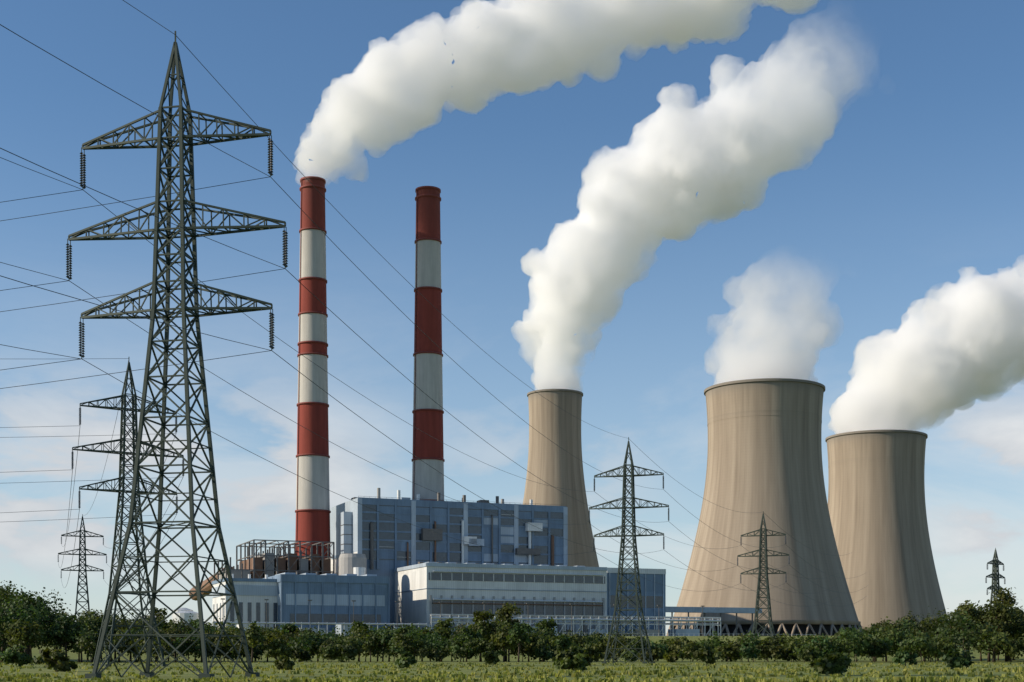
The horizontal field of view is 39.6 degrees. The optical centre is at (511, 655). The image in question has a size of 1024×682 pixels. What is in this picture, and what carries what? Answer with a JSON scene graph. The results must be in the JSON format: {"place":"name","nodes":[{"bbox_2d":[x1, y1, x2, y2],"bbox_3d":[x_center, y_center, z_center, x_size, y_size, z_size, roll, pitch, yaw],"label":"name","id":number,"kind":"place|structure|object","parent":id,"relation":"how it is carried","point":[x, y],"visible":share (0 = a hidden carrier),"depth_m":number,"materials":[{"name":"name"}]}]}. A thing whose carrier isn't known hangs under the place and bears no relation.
{"place":"outdoors","nodes":[
{"label":"outdoors","id":0,"kind":"place"},
{"bbox_2d":[0,636,1023,681],"bbox_3d":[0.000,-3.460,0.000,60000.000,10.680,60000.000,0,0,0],"label":"ground","id":1,"kind":"structure","parent":0,"point":[73,657],"depth_m":233.38,"materials":[{"name":"green plant"}]},
{"bbox_2d":[58,514,106,620],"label":"pylon","id":2,"kind":"object","parent":1,"relation":"on","point":[79,570],"visible":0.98,"depth_m":558.82,"materials":[{"name":"metal"}]},
{"bbox_2d":[71,362,184,666],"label":"pylon","id":3,"kind":"object","parent":1,"relation":"on","point":[123,423],"visible":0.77,"depth_m":233.46,"materials":[{"name":"metal"}]},
{"bbox_2d":[66,31,287,678],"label":"pylon","id":4,"kind":"object","parent":1,"relation":"on","point":[169,146],"visible":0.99,"depth_m":111.55,"materials":[{"name":"metal"}]},
{"bbox_2d":[295,176,330,558],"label":"chimney","id":5,"kind":"object","parent":1,"relation":"on","point":[312,511],"visible":0.9,"depth_m":753.43,"materials":[{"name":"red concrete"}]},
{"bbox_2d":[411,186,444,500],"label":"chimney","id":6,"kind":"object","parent":1,"relation":"on","point":[427,412],"visible":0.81,"depth_m":768.50,"materials":[{"name":"red concrete"}]},
{"bbox_2d":[147,488,815,635],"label":"power station","id":7,"kind":"object","parent":1,"relation":"on","point":[379,569],"visible":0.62,"depth_m":723.20,"materials":[{"name":"metal"}]},
{"bbox_2d":[0,580,1023,681],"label":"tree belt","id":8,"kind":"object","parent":1,"relation":"on","point":[48,626],"depth_m":364.81,"materials":[{"name":"green plant"}]},
{"bbox_2d":[523,389,598,566],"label":"cooling tower","id":9,"kind":"structure","parent":1,"relation":"on","point":[552,464],"depth_m":1159.43,"materials":[{"name":"concrete"}]},
{"bbox_2d":[588,437,669,663],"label":"pylon","id":10,"kind":"object","parent":1,"relation":"on","point":[624,508],"visible":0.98,"depth_m":319.31,"materials":[{"name":"metal"}]},
{"bbox_2d":[0,0,866,606],"bbox_3d":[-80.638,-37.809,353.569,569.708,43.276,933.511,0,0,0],"label":"power lines","id":11,"kind":"object","parent":10,"relation":"attached to","point":[276,354],"visible":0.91,"depth_m":133.58,"materials":[{"name":"grey metal"}]},
{"bbox_2d":[737,511,789,640],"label":"pylon","id":12,"kind":"object","parent":1,"relation":"on","point":[759,573],"visible":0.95,"depth_m":504.11,"materials":[{"name":"metal"}]},
{"bbox_2d":[666,378,862,635],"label":"cooling tower","id":13,"kind":"structure","parent":1,"relation":"on","point":[764,454],"depth_m":845.61,"materials":[{"name":"concrete"}]},
{"bbox_2d":[825,430,946,631],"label":"cooling tower","id":14,"kind":"structure","parent":1,"relation":"on","point":[876,501],"depth_m":1025.86,"materials":[{"name":"concrete"}]},
{"bbox_2d":[985,548,1005,604],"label":"pylon","id":15,"kind":"object","parent":1,"relation":"on","point":[995,562],"visible":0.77,"depth_m":759.51,"materials":[{"name":"metal"}]},
{"bbox_2d":[0,0,1023,632],"label":"sky","id":16,"kind":"structure","parent":0,"point":[647,206],"materials":[{"name":"blue"}]}
]}

